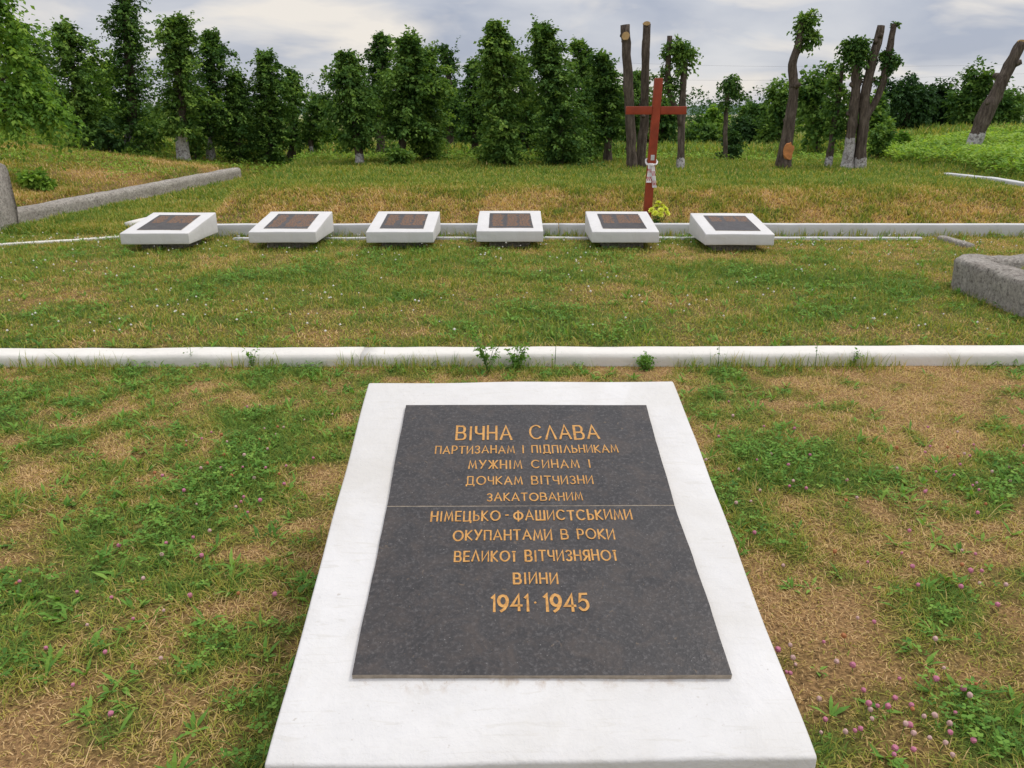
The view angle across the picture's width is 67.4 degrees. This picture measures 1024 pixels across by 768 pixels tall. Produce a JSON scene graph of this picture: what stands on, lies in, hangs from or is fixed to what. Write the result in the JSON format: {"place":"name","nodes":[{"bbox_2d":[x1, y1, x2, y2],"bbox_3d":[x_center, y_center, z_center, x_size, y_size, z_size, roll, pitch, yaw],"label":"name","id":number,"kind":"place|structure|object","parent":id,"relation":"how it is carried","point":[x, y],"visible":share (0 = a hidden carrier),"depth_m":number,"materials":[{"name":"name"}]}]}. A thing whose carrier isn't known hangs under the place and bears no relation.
{"place":"outdoors","nodes":[
{"label":"outdoors","id":0,"kind":"place"},
{"bbox_2d":[0,119,1023,767],"bbox_3d":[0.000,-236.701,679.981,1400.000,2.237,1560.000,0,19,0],"label":"ground","id":1,"kind":"structure","parent":0,"point":[814,685],"depth_m":3.39,"materials":[{"name":"plant"}]},
{"bbox_2d":[0,164,17,229],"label":"stone wall","id":2,"kind":"structure","parent":1,"relation":"on","point":[7,212],"depth_m":10.62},
{"bbox_2d":[0,16,39,126],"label":"broadleaf tree","id":3,"kind":"object","parent":1,"relation":"on","point":[3,81],"visible":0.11,"depth_m":20.09,"materials":[{"name":"green plant"}]},
{"bbox_2d":[13,166,57,190],"bbox_3d":[-7.837,-3.320,12.649,0.645,0.524,0.603,0,19,0],"label":"shrub","id":4,"kind":"object","parent":1,"relation":"on","point":[36,179],"visible":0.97,"depth_m":12.54,"materials":[{"name":"green plant"}]},
{"bbox_2d":[1,22,69,112],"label":"broadleaf tree","id":5,"kind":"object","parent":1,"relation":"on","point":[32,43],"visible":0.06,"depth_m":22.51,"materials":[{"name":"green plant"}]},
{"bbox_2d":[0,0,93,170],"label":"broadleaf tree","id":6,"kind":"object","parent":1,"relation":"on","point":[25,93],"visible":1,"depth_m":12.67,"materials":[{"name":"green plant"}]},
{"bbox_2d":[0,236,118,245],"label":"edging","id":7,"kind":"object","parent":1,"relation":"on","point":[46,241],"visible":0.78,"depth_m":9.71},
{"bbox_2d":[32,15,134,149],"bbox_3d":[-10.296,-6.906,17.843,2.221,3.072,2.168,0,19,0],"label":"linden tree","id":8,"kind":"object","parent":1,"relation":"on","point":[68,39],"visible":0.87,"depth_m":17.63,"materials":[{"name":"green plant"}]},
{"bbox_2d":[82,39,126,131],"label":"broadleaf tree","id":9,"kind":"object","parent":1,"relation":"on","point":[103,91],"visible":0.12,"depth_m":21.62,"materials":[{"name":"green plant"}]},
{"bbox_2d":[93,115,128,153],"bbox_3d":[-9.325,-5.697,17.778,0.760,0.996,0.739,17,26,40],"label":"shrub","id":10,"kind":"object","parent":1,"relation":"on","point":[104,140],"visible":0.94,"depth_m":17.66,"materials":[{"name":"green plant"}]},
{"bbox_2d":[15,168,241,222],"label":"stone wall","id":11,"kind":"structure","parent":1,"relation":"on","point":[38,211],"depth_m":13.26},
{"bbox_2d":[93,0,167,146],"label":"linden tree","id":12,"kind":"object","parent":1,"relation":"on","point":[128,41],"visible":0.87,"depth_m":18.62,"materials":[{"name":"green plant"}]},
{"bbox_2d":[125,217,145,225],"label":"kerb","id":13,"kind":"structure","parent":1,"relation":"on","point":[129,223],"depth_m":10.78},
{"bbox_2d":[123,121,171,156],"bbox_3d":[-8.920,-5.893,18.711,1.140,0.956,0.813,-10,22,-27],"label":"shrub","id":14,"kind":"object","parent":1,"relation":"on","point":[147,135],"visible":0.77,"depth_m":18.58,"materials":[{"name":"green plant"}]},
{"bbox_2d":[138,110,172,132],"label":"broadleaf tree","id":15,"kind":"object","parent":1,"relation":"on","point":[159,118],"visible":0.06,"depth_m":23.05,"materials":[{"name":"green plant"}]},
{"bbox_2d":[120,213,217,249],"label":"memorial slab","id":16,"kind":"structure","parent":1,"relation":"on","point":[172,230],"depth_m":9.23,"materials":[{"name":"concrete"}]},
{"bbox_2d":[124,10,232,159],"bbox_3d":[-7.706,-6.845,17.915,2.329,3.416,2.126,0,19,0],"label":"linden tree","id":17,"kind":"object","parent":1,"relation":"on","point":[178,61],"visible":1,"depth_m":17.63,"materials":[{"name":"green plant"}]},
{"bbox_2d":[0,347,363,367],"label":"kerb","id":18,"kind":"structure","parent":1,"relation":"on","point":[197,356],"depth_m":5.16,"materials":[{"name":"concrete"}]},
{"bbox_2d":[187,129,208,159],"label":"shrub","id":19,"kind":"object","parent":1,"relation":"on","point":[195,151],"visible":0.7,"depth_m":18.59,"materials":[{"name":"green plant"}]},
{"bbox_2d":[187,88,222,128],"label":"broadleaf tree","id":20,"kind":"object","parent":1,"relation":"on","point":[202,118],"visible":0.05,"depth_m":26.18,"materials":[{"name":"green plant"}]},
{"bbox_2d":[188,26,252,160],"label":"linden tree","id":21,"kind":"object","parent":1,"relation":"on","point":[216,52],"visible":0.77,"depth_m":18.64,"materials":[{"name":"green plant"}]},
{"bbox_2d":[203,62,271,163],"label":"linden tree","id":22,"kind":"object","parent":1,"relation":"on","point":[235,142],"visible":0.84,"depth_m":19.13,"materials":[{"name":"green plant"}]},
{"bbox_2d":[241,342,259,367],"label":"weed","id":23,"kind":"object","parent":1,"relation":"on","point":[250,357],"visible":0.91,"depth_m":5.13,"materials":[{"name":"green plant"}]},
{"bbox_2d":[226,47,313,164],"bbox_3d":[-6.159,-6.988,19.535,2.130,2.934,1.850,0,19,0],"label":"linden tree","id":24,"kind":"object","parent":1,"relation":"on","point":[269,85],"visible":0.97,"depth_m":19.45,"materials":[{"name":"green plant"}]},
{"bbox_2d":[248,211,333,247],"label":"memorial slab","id":25,"kind":"structure","parent":1,"relation":"on","point":[299,229],"depth_m":9.33,"materials":[{"name":"concrete"}]},
{"bbox_2d":[278,65,313,159],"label":"linden tree","id":26,"kind":"object","parent":1,"relation":"on","point":[294,74],"visible":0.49,"depth_m":20.68,"materials":[{"name":"green plant"}]},
{"bbox_2d":[294,91,339,153],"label":"linden tree","id":27,"kind":"object","parent":1,"relation":"on","point":[309,137],"visible":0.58,"depth_m":20.32,"materials":[{"name":"green plant"}]},
{"bbox_2d":[319,126,343,144],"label":"broadleaf tree","id":28,"kind":"object","parent":1,"relation":"on","point":[334,136],"visible":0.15,"depth_m":24.32,"materials":[{"name":"green plant"}]},
{"bbox_2d":[314,48,412,163],"bbox_3d":[-3.453,-6.010,16.832,1.726,2.525,2.178,-17,26,-40],"label":"linden tree","id":29,"kind":"object","parent":1,"relation":"on","point":[346,85],"visible":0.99,"depth_m":16.59,"materials":[{"name":"green plant"}]},
{"bbox_2d":[355,30,397,152],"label":"linden tree","id":30,"kind":"object","parent":1,"relation":"on","point":[378,50],"visible":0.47,"depth_m":19.65,"materials":[{"name":"green plant"}]},
{"bbox_2d":[213,223,558,236],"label":"kerb","id":31,"kind":"structure","parent":1,"relation":"on","point":[354,228],"depth_m":10.20,"materials":[{"name":"concrete"}]},
{"bbox_2d":[343,24,457,150],"bbox_3d":[-2.504,-6.432,17.257,2.662,3.042,2.497,0,19,0],"label":"linden tree","id":32,"kind":"object","parent":1,"relation":"on","point":[406,77],"visible":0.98,"depth_m":16.95,"materials":[{"name":"green plant"}]},
{"bbox_2d":[381,140,419,165],"bbox_3d":[-2.485,-4.928,16.619,0.830,0.686,0.707,-14,23,-34],"label":"shrub","id":33,"kind":"object","parent":1,"relation":"on","point":[396,155],"visible":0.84,"depth_m":16.52,"materials":[{"name":"green plant"}]},
{"bbox_2d":[366,211,439,247],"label":"memorial slab","id":34,"kind":"structure","parent":1,"relation":"on","point":[399,228],"depth_m":9.32,"materials":[{"name":"concrete"}]},
{"bbox_2d":[398,39,473,159],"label":"linden tree","id":35,"kind":"object","parent":1,"relation":"on","point":[426,148],"visible":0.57,"depth_m":17.68,"materials":[{"name":"green plant"}]},
{"bbox_2d":[435,37,466,146],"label":"linden tree","id":36,"kind":"object","parent":1,"relation":"on","point":[444,57],"visible":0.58,"depth_m":22.65,"materials":[{"name":"green plant"}]},
{"bbox_2d":[438,83,467,143],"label":"broadleaf tree","id":37,"kind":"object","parent":1,"relation":"on","point":[458,115],"visible":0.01,"depth_m":26.97,"materials":[{"name":"green plant"}]},
{"bbox_2d":[446,58,492,148],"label":"linden tree","id":38,"kind":"object","parent":1,"relation":"on","point":[470,82],"visible":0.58,"depth_m":19.93,"materials":[{"name":"green plant"}]},
{"bbox_2d":[473,135,492,161],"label":"shrub","id":39,"kind":"object","parent":1,"relation":"on","point":[479,157],"visible":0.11,"depth_m":17.24,"materials":[{"name":"green plant"}]},
{"bbox_2d":[466,325,505,371],"bbox_3d":[-0.175,-0.223,5.049,0.224,0.330,0.220,-9,21,-25],"label":"weed","id":40,"kind":"object","parent":1,"relation":"on","point":[484,357],"visible":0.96,"depth_m":5.02,"materials":[{"name":"green plant"}]},
{"bbox_2d":[461,18,541,165],"bbox_3d":[-0.249,-6.052,16.186,1.702,3.028,1.635,11,22,28],"label":"linden tree","id":41,"kind":"object","parent":1,"relation":"on","point":[498,64],"visible":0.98,"depth_m":15.98,"materials":[{"name":"green plant"}]},
{"bbox_2d":[476,211,542,246],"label":"memorial slab","id":42,"kind":"structure","parent":1,"relation":"on","point":[513,228],"depth_m":9.37,"materials":[{"name":"concrete"}]},
{"bbox_2d":[0,231,1022,347],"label":"clover","id":43,"kind":"object","parent":1,"relation":"on","point":[443,284],"visible":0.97,"depth_m":7.04,"materials":[{"name":"green plant"}]},
{"bbox_2d":[0,359,1023,767],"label":"clover","id":44,"kind":"object","parent":1,"relation":"on","point":[834,711],"visible":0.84,"depth_m":3.29,"materials":[{"name":"green plant"}]},
{"bbox_2d":[0,122,1023,205],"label":"weeds","id":45,"kind":"object","parent":1,"relation":"on","point":[996,136],"visible":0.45,"depth_m":17.73,"materials":[{"name":"green plant"}]},
{"bbox_2d":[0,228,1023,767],"bbox_3d":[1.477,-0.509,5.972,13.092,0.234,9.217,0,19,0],"label":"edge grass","id":46,"kind":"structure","parent":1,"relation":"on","point":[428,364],"depth_m":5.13,"materials":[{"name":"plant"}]},
{"bbox_2d":[1,231,1023,331],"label":"white clover","id":47,"kind":"object","parent":1,"relation":"on","point":[625,317],"visible":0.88,"depth_m":7.30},
{"bbox_2d":[504,341,530,369],"bbox_3d":[0.037,-0.175,5.097,0.185,0.228,0.137,-5,20,-13],"label":"weed","id":48,"kind":"object","parent":1,"relation":"on","point":[520,358],"visible":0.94,"depth_m":5.08,"materials":[{"name":"green plant"}]},
{"bbox_2d":[511,51,545,153],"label":"linden tree","id":49,"kind":"object","parent":1,"relation":"on","point":[527,134],"visible":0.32,"depth_m":20.16,"materials":[{"name":"green plant"}]},
{"bbox_2d":[515,72,542,141],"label":"broadleaf tree","id":50,"kind":"object","parent":1,"relation":"on","point":[536,121],"visible":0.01,"depth_m":25.29,"materials":[{"name":"green plant"}]},
{"bbox_2d":[266,381,814,767],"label":"memorial slab","id":51,"kind":"structure","parent":1,"relation":"on","point":[531,574],"depth_m":2.04,"materials":[{"name":"concrete"}]},
{"bbox_2d":[57,70,1023,135],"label":"woodland","id":52,"kind":"object","parent":1,"relation":"on","point":[730,110],"visible":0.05,"depth_m":51.38,"materials":[{"name":"green plant"}]},
{"bbox_2d":[514,13,623,167],"bbox_3d":[1.214,-6.122,16.348,2.547,3.310,2.512,0,19,0],"label":"linden tree","id":53,"kind":"object","parent":1,"relation":"on","point":[555,81],"visible":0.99,"depth_m":16.17,"materials":[{"name":"green plant"}]},
{"bbox_2d":[233,236,921,240],"bbox_3d":[0.851,-1.859,9.971,8.901,0.107,0.108,0,19,0],"label":"edging","id":54,"kind":"object","parent":1,"relation":"on","point":[584,238],"visible":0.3,"depth_m":9.93,"materials":[{"name":"concrete"}]},
{"bbox_2d":[541,37,625,158],"bbox_3d":[1.797,-6.800,18.582,2.142,3.024,1.910,9,21,24],"label":"linden tree","id":55,"kind":"object","parent":1,"relation":"on","point":[580,49],"visible":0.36,"depth_m":18.15,"materials":[{"name":"green plant"}]},
{"bbox_2d":[574,48,639,161],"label":"linden tree","id":56,"kind":"object","parent":1,"relation":"on","point":[606,91],"visible":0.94,"depth_m":16.98,"materials":[{"name":"green plant"}]},
{"bbox_2d":[585,211,658,247],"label":"memorial slab","id":57,"kind":"structure","parent":1,"relation":"on","point":[621,229],"depth_m":9.33,"materials":[{"name":"concrete"}]},
{"bbox_2d":[620,24,637,167],"bbox_3d":[2.385,-5.731,15.588,0.502,2.860,0.316,0,19,0],"label":"pollard trunk","id":58,"kind":"object","parent":1,"relation":"on","point":[631,154],"visible":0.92,"depth_m":15.48,"materials":[{"name":"brown plant"}]},
{"bbox_2d":[612,69,670,149],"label":"linden tree","id":59,"kind":"object","parent":1,"relation":"on","point":[637,84],"visible":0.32,"depth_m":20.32,"materials":[{"name":"green plant"}]},
{"bbox_2d":[636,21,650,167],"bbox_3d":[2.706,-5.842,15.786,0.265,2.921,0.256,-9,21,-24],"label":"pollard trunk","id":60,"kind":"object","parent":1,"relation":"on","point":[643,127],"visible":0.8,"depth_m":15.70,"materials":[{"name":"brown plant"}]},
{"bbox_2d":[633,351,656,370],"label":"weed","id":61,"kind":"object","parent":1,"relation":"on","point":[646,359],"visible":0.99,"depth_m":5.10,"materials":[{"name":"green plant"}]},
{"bbox_2d":[625,78,686,217],"bbox_3d":[1.913,-3.003,10.427,0.802,2.143,0.104,0,19,0],"label":"wooden cross","id":62,"kind":"object","parent":1,"relation":"on","point":[655,110],"visible":0.85,"depth_m":10.18,"materials":[{"name":"red paint"}]},
{"bbox_2d":[645,158,657,187],"bbox_3d":[1.897,-2.874,10.459,0.179,0.373,0.204,0,19,0],"label":"embroidered towel","id":63,"kind":"object","parent":62,"relation":"hanging from","point":[651,173],"visible":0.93,"depth_m":10.40,"materials":[{"name":"white fabric"}]},
{"bbox_2d":[636,92,678,143],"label":"broadleaf tree","id":64,"kind":"object","parent":1,"relation":"on","point":[667,125],"visible":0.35,"depth_m":25.50,"materials":[{"name":"green plant"}]},
{"bbox_2d":[648,201,670,222],"bbox_3d":[1.995,-2.269,10.458,0.307,0.453,0.246,0,19,0],"label":"bouquet","id":65,"kind":"object","parent":1,"relation":"on","point":[660,214],"visible":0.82,"depth_m":10.40,"materials":[{"name":"yellow plant"}]},
{"bbox_2d":[656,34,703,168],"bbox_3d":[3.293,-5.581,15.439,0.907,2.668,0.741,0,19,0],"label":"pollard trunk","id":66,"kind":"object","parent":1,"relation":"on","point":[680,51],"visible":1,"depth_m":15.18,"materials":[{"name":"green plant"}]},
{"bbox_2d":[361,345,1023,366],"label":"kerb","id":67,"kind":"structure","parent":1,"relation":"on","point":[613,356],"depth_m":5.17,"materials":[{"name":"concrete"}]},
{"bbox_2d":[676,112,722,143],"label":"broadleaf tree","id":68,"kind":"object","parent":1,"relation":"on","point":[702,132],"visible":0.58,"depth_m":27.19,"materials":[{"name":"green plant"}]},
{"bbox_2d":[692,103,731,136],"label":"broadleaf tree","id":69,"kind":"object","parent":1,"relation":"on","point":[710,115],"visible":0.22,"depth_m":31.30,"materials":[{"name":"green plant"}]},
{"bbox_2d":[689,213,774,250],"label":"memorial slab","id":70,"kind":"structure","parent":1,"relation":"on","point":[733,231],"depth_m":9.16,"materials":[{"name":"concrete"}]},
{"bbox_2d":[715,73,748,159],"bbox_3d":[5.144,-6.212,18.100,0.793,2.057,0.541,0,19,0],"label":"pollard trunk","id":71,"kind":"object","parent":1,"relation":"on","point":[731,89],"visible":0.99,"depth_m":17.89,"materials":[{"name":"green plant"}]},
{"bbox_2d":[714,129,749,159],"bbox_3d":[5.306,-5.703,18.536,0.700,0.856,0.764,-16,25,-39],"label":"shrub","id":72,"kind":"object","parent":1,"relation":"on","point":[735,146],"visible":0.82,"depth_m":18.42,"materials":[{"name":"green plant"}]},
{"bbox_2d":[717,110,773,143],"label":"broadleaf tree","id":73,"kind":"object","parent":1,"relation":"on","point":[744,126],"visible":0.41,"depth_m":26.09,"materials":[{"name":"green plant"}]},
{"bbox_2d":[735,99,770,125],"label":"broadleaf tree","id":74,"kind":"object","parent":1,"relation":"on","point":[755,109],"visible":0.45,"depth_m":30.78,"materials":[{"name":"green plant"}]},
{"bbox_2d":[750,73,805,144],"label":"broadleaf tree","id":75,"kind":"object","parent":1,"relation":"on","point":[777,100],"visible":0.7,"depth_m":25.07,"materials":[{"name":"green plant"}]},
{"bbox_2d":[559,223,1023,236],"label":"kerb","id":76,"kind":"structure","parent":1,"relation":"on","point":[932,228],"depth_m":10.20,"materials":[{"name":"concrete"}]},
{"bbox_2d":[775,8,823,168],"bbox_3d":[5.817,-5.890,15.570,0.732,3.168,0.556,5,20,13],"label":"pollard trunk","id":77,"kind":"object","parent":1,"relation":"on","point":[807,34],"visible":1,"depth_m":15.37,"materials":[{"name":"brown plant"}]},
{"bbox_2d":[786,54,850,153],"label":"broadleaf tree","id":78,"kind":"object","parent":1,"relation":"on","point":[812,91],"visible":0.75,"depth_m":20.08,"materials":[{"name":"green plant"}]},
{"bbox_2d":[818,63,858,167],"bbox_3d":[6.846,-5.480,15.906,0.911,2.156,0.902,-17,25,-40],"label":"pollard trunk","id":79,"kind":"object","parent":1,"relation":"on","point":[836,123],"visible":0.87,"depth_m":15.80,"materials":[{"name":"green plant"}]},
{"bbox_2d":[841,633,846,649],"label":"clover flower","id":80,"kind":"object","parent":1,"relation":"on","point":[844,635],"visible":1,"depth_m":2.42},
{"bbox_2d":[843,728,847,743],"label":"clover flower","id":81,"kind":"object","parent":1,"relation":"on","point":[845,731],"visible":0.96,"depth_m":2.06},
{"bbox_2d":[849,662,855,671],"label":"clover flower","id":82,"kind":"object","parent":1,"relation":"on","point":[852,664],"visible":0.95,"depth_m":2.33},
{"bbox_2d":[834,34,875,169],"bbox_3d":[6.787,-5.611,15.531,0.806,2.675,0.728,0,19,0],"label":"pollard trunk","id":83,"kind":"object","parent":1,"relation":"on","point":[855,52],"visible":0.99,"depth_m":15.29,"materials":[{"name":"brown plant"}]},
{"bbox_2d":[848,347,863,367],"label":"weed","id":84,"kind":"object","parent":1,"relation":"on","point":[857,357],"visible":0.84,"depth_m":5.15,"materials":[{"name":"green plant"}]},
{"bbox_2d":[865,700,871,715],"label":"clover flower","id":85,"kind":"object","parent":1,"relation":"on","point":[868,703],"visible":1,"depth_m":2.15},
{"bbox_2d":[847,87,897,140],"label":"broadleaf tree","id":86,"kind":"object","parent":1,"relation":"on","point":[879,114],"visible":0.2,"depth_m":21.64,"materials":[{"name":"green plant"}]},
{"bbox_2d":[853,21,904,168],"bbox_3d":[7.380,-5.718,15.474,0.774,2.916,0.475,5,20,15],"label":"pollard trunk","id":87,"kind":"object","parent":1,"relation":"on","point":[889,60],"visible":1,"depth_m":15.27,"materials":[{"name":"brown plant"}]},
{"bbox_2d":[867,122,897,156],"bbox_3d":[8.653,-5.673,18.085,0.748,0.930,0.662,-10,22,-27],"label":"shrub","id":88,"kind":"object","parent":1,"relation":"on","point":[881,136],"visible":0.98,"depth_m":17.99,"materials":[{"name":"green plant"}]},
{"bbox_2d":[885,703,890,717],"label":"clover flower","id":89,"kind":"object","parent":1,"relation":"on","point":[887,705],"visible":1,"depth_m":2.14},
{"bbox_2d":[891,744,898,751],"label":"clover flower","id":90,"kind":"object","parent":1,"relation":"on","point":[895,747],"visible":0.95,"depth_m":2.02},
{"bbox_2d":[890,129,913,144],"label":"shrub","id":91,"kind":"object","parent":1,"relation":"on","point":[904,136],"visible":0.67,"depth_m":19.91,"materials":[{"name":"green plant"}]},
{"bbox_2d":[900,720,908,736],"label":"clover flower","id":92,"kind":"object","parent":1,"relation":"on","point":[905,723],"visible":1,"depth_m":2.08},
{"bbox_2d":[874,70,939,129],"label":"broadleaf tree","id":93,"kind":"object","parent":1,"relation":"on","point":[909,102],"visible":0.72,"depth_m":25.30,"materials":[{"name":"green plant"}]},
{"bbox_2d":[932,712,937,725],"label":"clover flower","id":94,"kind":"object","parent":1,"relation":"on","point":[934,714],"visible":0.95,"depth_m":2.11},
{"bbox_2d":[933,675,939,688],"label":"clover flower","id":95,"kind":"object","parent":1,"relation":"on","point":[936,678],"visible":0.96,"depth_m":2.25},
{"bbox_2d":[914,77,961,126],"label":"broadleaf tree","id":96,"kind":"object","parent":1,"relation":"on","point":[940,94],"visible":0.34,"depth_m":27.95,"materials":[{"name":"green plant"}]},
{"bbox_2d":[937,235,974,247],"bbox_3d":[5.560,-1.756,9.640,0.127,0.121,0.658,0,19,0],"label":"edging","id":97,"kind":"object","parent":1,"relation":"on","point":[961,243],"visible":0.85,"depth_m":9.54,"materials":[{"name":"concrete"}]},
{"bbox_2d":[967,692,972,708],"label":"clover flower","id":98,"kind":"object","parent":1,"relation":"on","point":[970,695],"visible":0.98,"depth_m":2.17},
{"bbox_2d":[970,737,976,748],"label":"clover flower","id":99,"kind":"object","parent":1,"relation":"on","point":[973,740],"visible":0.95,"depth_m":2.04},
{"bbox_2d":[940,55,1014,126],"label":"broadleaf tree","id":100,"kind":"object","parent":1,"relation":"on","point":[965,104],"visible":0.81,"depth_m":26.41,"materials":[{"name":"green plant"}]},
{"bbox_2d":[944,173,1023,186],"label":"edging","id":101,"kind":"object","parent":1,"relation":"on","point":[1014,182],"visible":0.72,"depth_m":12.87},
{"bbox_2d":[949,253,1023,317],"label":"stone wall","id":102,"kind":"structure","parent":1,"relation":"on","point":[998,278],"depth_m":6.66,"materials":[{"name":"stone"}]},
{"bbox_2d":[966,40,1023,149],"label":"pollard trunk","id":103,"kind":"object","parent":1,"relation":"on","point":[987,110],"visible":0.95,"depth_m":17.11,"materials":[{"name":"brown plant"}]},
{"bbox_2d":[991,88,1023,125],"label":"broadleaf tree","id":104,"kind":"object","parent":1,"relation":"on","point":[1010,107],"visible":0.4,"depth_m":24.42,"materials":[{"name":"green plant"}]},
{"bbox_2d":[0,231,1023,347],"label":"grass","id":105,"kind":"structure","parent":0,"point":[468,281],"depth_m":7.03,"materials":[{"name":"plant"}]},
{"bbox_2d":[0,115,1023,234],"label":"grass","id":106,"kind":"structure","parent":0,"point":[355,176],"depth_m":12.40,"materials":[{"name":"plant"}]},
{"bbox_2d":[0,0,1023,106],"label":"sky","id":107,"kind":"structure","parent":0,"point":[743,38],"materials":[{"name":"grey"}]},
{"bbox_2d":[140,103,889,114],"bbox_3d":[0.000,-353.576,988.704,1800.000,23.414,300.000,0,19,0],"label":"hills","id":108,"kind":"structure","parent":0,"point":[688,113],"depth_m":923.62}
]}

